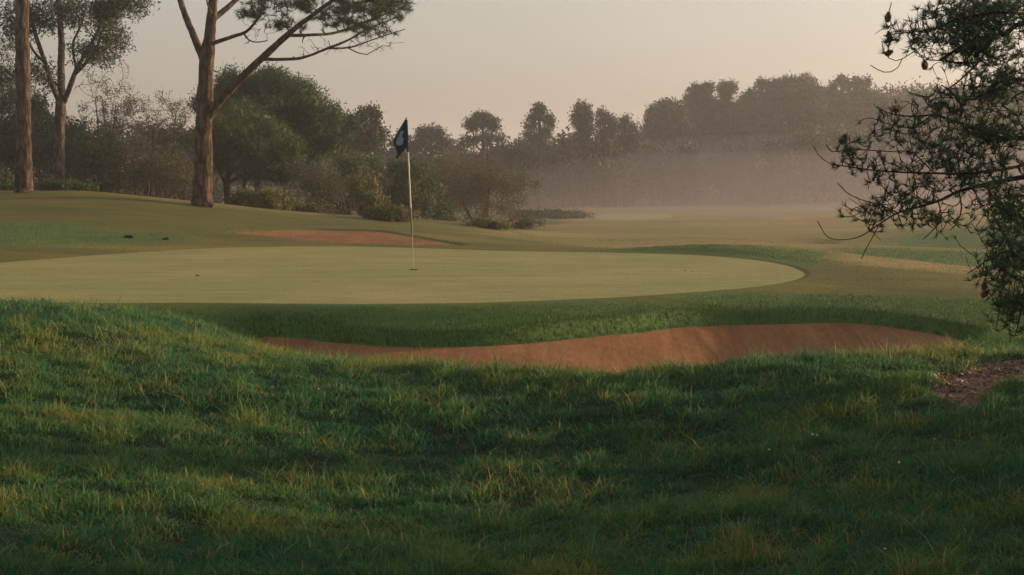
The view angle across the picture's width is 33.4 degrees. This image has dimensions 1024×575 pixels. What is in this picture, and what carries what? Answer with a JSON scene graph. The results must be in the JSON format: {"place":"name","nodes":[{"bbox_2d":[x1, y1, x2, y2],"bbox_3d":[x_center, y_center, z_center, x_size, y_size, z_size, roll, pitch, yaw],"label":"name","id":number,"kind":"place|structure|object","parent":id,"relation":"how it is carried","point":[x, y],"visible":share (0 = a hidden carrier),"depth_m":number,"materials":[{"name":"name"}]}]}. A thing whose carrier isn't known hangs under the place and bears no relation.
{"place":"outdoors","nodes":[
{"label":"outdoors","id":0,"kind":"place"},
{"bbox_2d":[0,294,1023,574],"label":"long grass","id":1,"kind":"structure","parent":0,"point":[466,556],"depth_m":8.40,"materials":[{"name":"green plant"}]},
{"bbox_2d":[0,171,1023,574],"bbox_3d":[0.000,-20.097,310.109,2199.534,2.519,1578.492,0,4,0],"label":"ground","id":2,"kind":"structure","parent":0,"point":[738,221],"depth_m":19.95,"materials":[{"name":"green plant"}]},
{"bbox_2d":[0,168,14,190],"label":"shrub","id":3,"kind":"object","parent":2,"relation":"on","point":[6,183],"visible":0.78,"depth_m":44.85,"materials":[{"name":"green plant"}]},
{"bbox_2d":[14,0,33,192],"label":"pine tree","id":4,"kind":"object","parent":2,"relation":"on","point":[23,168],"visible":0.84,"depth_m":39.66,"materials":[{"name":"brown plant"}]},
{"bbox_2d":[0,68,54,189],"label":"evergreen shrub","id":5,"kind":"object","parent":2,"relation":"on","point":[7,147],"visible":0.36,"depth_m":55.28,"materials":[{"name":"green plant"}]},
{"bbox_2d":[9,105,110,190],"bbox_3d":[-14.164,-3.971,53.824,2.786,3.944,3.557,3,5,33],"label":"evergreen shrub","id":6,"kind":"object","parent":2,"relation":"on","point":[42,147],"visible":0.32,"depth_m":53.09,"materials":[{"name":"green plant"}]},
{"bbox_2d":[33,174,100,191],"bbox_3d":[-11.464,-2.593,43.915,1.588,0.696,1.800,-4,6,-43],"label":"shrub","id":7,"kind":"object","parent":2,"relation":"on","point":[60,184],"visible":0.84,"depth_m":43.58,"materials":[{"name":"green plant"}]},
{"bbox_2d":[0,0,160,180],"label":"forked tree","id":8,"kind":"object","parent":2,"relation":"on","point":[105,14],"visible":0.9,"depth_m":47.16,"materials":[{"name":"green plant"}]},
{"bbox_2d":[65,123,130,193],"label":"bare tree","id":9,"kind":"object","parent":2,"relation":"on","point":[88,155],"visible":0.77,"depth_m":49.52,"materials":[{"name":"brown plant"}]},
{"bbox_2d":[65,61,153,192],"bbox_3d":[-12.681,-4.596,53.747,2.940,5.290,3.317,0,4,0],"label":"bare tree","id":10,"kind":"object","parent":2,"relation":"on","point":[119,125],"visible":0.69,"depth_m":53.54,"materials":[{"name":"brown plant"}]},
{"bbox_2d":[95,126,176,196],"bbox_3d":[-10.647,-3.308,48.820,2.493,2.725,2.492,0,4,0],"label":"bare tree","id":11,"kind":"object","parent":2,"relation":"on","point":[144,181],"visible":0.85,"depth_m":48.58,"materials":[{"name":"brown plant"}]},
{"bbox_2d":[123,87,193,198],"bbox_3d":[-10.806,-4.059,52.739,2.497,4.311,2.496,4,5,42],"label":"bare tree","id":12,"kind":"object","parent":2,"relation":"on","point":[180,123],"visible":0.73,"depth_m":52.73,"materials":[{"name":"brown plant"}]},
{"bbox_2d":[143,151,193,199],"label":"bare tree","id":13,"kind":"object","parent":2,"relation":"on","point":[180,179],"visible":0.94,"depth_m":47.71,"materials":[{"name":"plant"}]},
{"bbox_2d":[186,94,312,203],"bbox_3d":[-8.138,-3.902,51.813,3.953,4.123,3.743,3,5,39],"label":"domed pine","id":14,"kind":"object","parent":2,"relation":"on","point":[248,144],"visible":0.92,"depth_m":51.14,"materials":[{"name":"green plant"}]},
{"bbox_2d":[223,182,304,210],"bbox_3d":[-6.346,-2.195,43.326,2.190,0.998,2.236,0,4,0],"label":"round bush","id":15,"kind":"object","parent":2,"relation":"on","point":[270,198],"visible":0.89,"depth_m":43.07,"materials":[{"name":"green plant"}]},
{"bbox_2d":[180,57,366,191],"bbox_3d":[-7.948,-4.846,57.678,6.194,5.807,5.194,0,4,0],"label":"domed pine","id":16,"kind":"object","parent":2,"relation":"on","point":[324,127],"visible":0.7,"depth_m":56.56,"materials":[{"name":"green plant"}]},
{"bbox_2d":[177,0,417,207],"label":"pine tree","id":17,"kind":"object","parent":2,"relation":"on","point":[207,107],"visible":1,"depth_m":39.45,"materials":[{"name":"green plant"}]},
{"bbox_2d":[291,197,335,213],"bbox_3d":[-5.277,-2.079,44.963,1.377,0.591,1.202,0,4,0],"label":"shrub","id":18,"kind":"object","parent":2,"relation":"on","point":[312,207],"visible":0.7,"depth_m":44.81,"materials":[{"name":"green plant"}]},
{"bbox_2d":[282,149,348,208],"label":"scrub tree","id":19,"kind":"object","parent":2,"relation":"on","point":[322,181],"visible":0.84,"depth_m":50.63,"materials":[{"name":"green plant"}]},
{"bbox_2d":[307,183,363,214],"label":"scrub tree","id":20,"kind":"object","parent":2,"relation":"on","point":[335,197],"visible":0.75,"depth_m":46.74,"materials":[{"name":"green plant"}]},
{"bbox_2d":[235,230,452,244],"bbox_3d":[-2.736,-1.012,34.248,5.142,0.170,3.297,2,5,29],"label":"sand bunker","id":21,"kind":"object","parent":2,"relation":"on","point":[352,236],"visible":0.84,"depth_m":34.38},
{"bbox_2d":[326,139,399,215],"bbox_3d":[-4.840,-3.192,52.756,2.387,2.816,2.801,-3,5,-33],"label":"scrub tree","id":22,"kind":"object","parent":2,"relation":"on","point":[344,163],"visible":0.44,"depth_m":52.57,"materials":[{"name":"green plant"}]},
{"bbox_2d":[339,161,390,215],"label":"scrub tree","id":23,"kind":"object","parent":2,"relation":"on","point":[362,185],"visible":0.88,"depth_m":47.50,"materials":[{"name":"green plant"}]},
{"bbox_2d":[344,100,392,160],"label":"airy tree","id":24,"kind":"object","parent":2,"relation":"on","point":[373,137],"visible":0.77,"depth_m":79.15,"materials":[{"name":"green plant"}]},
{"bbox_2d":[361,202,421,221],"bbox_3d":[-2.962,-1.797,41.961,1.532,0.650,1.529,0,4,0],"label":"round bush","id":25,"kind":"object","parent":2,"relation":"on","point":[393,213],"visible":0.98,"depth_m":41.64,"materials":[{"name":"green plant"}]},
{"bbox_2d":[0,246,804,303],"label":"putting green","id":26,"kind":"object","parent":2,"relation":"on","point":[334,275],"visible":1,"depth_m":22.75,"materials":[{"name":"green plant"}]},
{"bbox_3d":[-1.389,-0.254,24.093,0.114,0.006,0.114,0,4,0],"label":"golf hole","id":27,"kind":"object","parent":26,"relation":"on","visible":0},
{"bbox_2d":[393,117,413,269],"bbox_3d":[-1.528,-1.298,24.059,0.292,2.188,0.109,0,4,0],"label":"flagstick","id":28,"kind":"object","parent":27,"relation":"in","point":[401,141],"visible":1,"depth_m":23.98,"materials":[{"name":"grey metal"}]},
{"bbox_2d":[376,152,451,218],"bbox_3d":[-3.151,-2.998,53.990,2.698,2.662,2.861,3,5,39],"label":"scrub tree","id":29,"kind":"object","parent":2,"relation":"on","point":[421,200],"visible":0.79,"depth_m":53.47,"materials":[{"name":"green plant"}]},
{"bbox_2d":[405,122,464,168],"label":"skyline tree","id":30,"kind":"object","parent":2,"relation":"on","point":[427,138],"visible":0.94,"depth_m":117.34,"materials":[{"name":"green plant"}]},
{"bbox_2d":[417,188,458,219],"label":"scrub tree","id":31,"kind":"object","parent":2,"relation":"on","point":[445,206],"visible":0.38,"depth_m":55.45,"materials":[{"name":"green plant"}]},
{"bbox_2d":[423,214,460,220],"bbox_3d":[-1.863,-1.830,44.992,1.051,0.420,0.552,0,4,0],"label":"shrub","id":32,"kind":"object","parent":2,"relation":"on","point":[445,218],"visible":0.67,"depth_m":44.90,"materials":[{"name":"green plant"}]},
{"bbox_2d":[415,143,477,220],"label":"scrub tree","id":33,"kind":"object","parent":2,"relation":"on","point":[443,160],"visible":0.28,"depth_m":67.28,"materials":[{"name":"green plant"}]},
{"bbox_2d":[454,107,509,208],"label":"skyline tree","id":34,"kind":"object","parent":2,"relation":"on","point":[482,121],"visible":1,"depth_m":119.32,"materials":[{"name":"green plant"}]},
{"bbox_2d":[461,215,517,230],"bbox_3d":[-0.533,-1.608,43.026,1.388,0.480,1.262,2,4,21],"label":"round bush","id":35,"kind":"object","parent":2,"relation":"on","point":[493,223],"visible":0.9,"depth_m":42.82,"materials":[{"name":"green plant"}]},
{"bbox_2d":[437,142,546,222],"bbox_3d":[-0.956,-3.699,62.115,4.421,3.479,5.462,0,4,0],"label":"scrub tree","id":36,"kind":"object","parent":2,"relation":"on","point":[478,196],"visible":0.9,"depth_m":61.55,"materials":[{"name":"green plant"}]},
{"bbox_2d":[0,76,1023,209],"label":"woods","id":37,"kind":"object","parent":2,"relation":"on","point":[794,164],"visible":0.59,"depth_m":136.23,"materials":[{"name":"green plant"}]},
{"bbox_2d":[505,214,545,228],"bbox_3d":[0.438,-2.016,53.867,1.382,0.616,1.620,0,4,0],"label":"shrub","id":38,"kind":"object","parent":2,"relation":"on","point":[527,223],"visible":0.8,"depth_m":53.73,"materials":[{"name":"green plant"}]},
{"bbox_2d":[518,101,558,208],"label":"skyline tree","id":39,"kind":"object","parent":2,"relation":"on","point":[539,114],"visible":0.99,"depth_m":121.36,"materials":[{"name":"green plant"}]},
{"bbox_2d":[504,207,596,218],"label":"hedge","id":40,"kind":"object","parent":2,"relation":"on","point":[558,213],"visible":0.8,"depth_m":83.54,"materials":[{"name":"green plant"}]},
{"bbox_2d":[567,98,597,206],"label":"skyline tree","id":41,"kind":"object","parent":2,"relation":"on","point":[582,120],"visible":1,"depth_m":125.29,"materials":[{"name":"green plant"}]},
{"bbox_2d":[592,105,624,206],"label":"skyline tree","id":42,"kind":"object","parent":2,"relation":"on","point":[604,119],"visible":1,"depth_m":125.32,"materials":[{"name":"green plant"}]},
{"bbox_2d":[254,323,968,374],"bbox_3d":[1.577,0.705,14.916,7.231,0.695,7.617,-1,4,-15],"label":"sand bunker","id":43,"kind":"object","parent":2,"relation":"on","point":[725,342],"visible":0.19,"depth_m":17.65},
{"bbox_2d":[615,112,645,206],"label":"skyline tree","id":44,"kind":"object","parent":2,"relation":"on","point":[627,131],"visible":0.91,"depth_m":127.28,"materials":[{"name":"green plant"}]},
{"bbox_2d":[594,213,672,219],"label":"bunker","id":45,"kind":"object","parent":2,"relation":"on","point":[634,216],"visible":1,"depth_m":86.27},
{"bbox_2d":[639,96,692,157],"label":"skyline tree","id":46,"kind":"object","parent":2,"relation":"on","point":[664,119],"visible":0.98,"depth_m":148.81,"materials":[{"name":"green plant"}]},
{"bbox_2d":[681,80,722,191],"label":"skyline tree","id":47,"kind":"object","parent":2,"relation":"on","point":[698,98],"visible":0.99,"depth_m":156.77,"materials":[{"name":"green plant"}]},
{"bbox_2d":[710,78,745,196],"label":"skyline tree","id":48,"kind":"object","parent":2,"relation":"on","point":[727,89],"visible":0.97,"depth_m":156.85,"materials":[{"name":"green plant"}]},
{"bbox_2d":[735,76,766,164],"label":"skyline tree","id":49,"kind":"object","parent":2,"relation":"on","point":[748,98],"visible":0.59,"depth_m":160.71,"materials":[{"name":"green plant"}]},
{"bbox_2d":[751,70,828,137],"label":"skyline tree","id":50,"kind":"object","parent":2,"relation":"on","point":[794,93],"visible":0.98,"depth_m":158.46,"materials":[{"name":"green plant"}]},
{"bbox_2d":[797,71,818,83],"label":"skyline tree","id":51,"kind":"object","parent":2,"relation":"on","point":[807,74],"visible":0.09,"depth_m":162.76,"materials":[{"name":"green plant"}]},
{"bbox_2d":[823,73,861,192],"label":"skyline tree","id":52,"kind":"object","parent":2,"relation":"on","point":[843,82],"visible":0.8,"depth_m":162.65,"materials":[{"name":"green plant"}]},
{"bbox_2d":[846,73,881,174],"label":"skyline tree","id":53,"kind":"object","parent":2,"relation":"on","point":[865,84],"visible":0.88,"depth_m":162.72,"materials":[{"name":"green plant"}]},
{"bbox_2d":[813,0,1023,345],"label":"pine tree","id":54,"kind":"object","parent":2,"relation":"on","point":[975,20],"visible":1,"depth_m":10.70,"materials":[{"name":"green plant"}]},
{"bbox_2d":[0,0,1023,168],"label":"sky","id":55,"kind":"structure","parent":0,"point":[455,58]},
{"bbox_2d":[926,359,1023,410],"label":"dirt path","id":56,"kind":"structure","parent":0,"point":[979,388],"depth_m":10.19,"materials":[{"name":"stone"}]}
]}

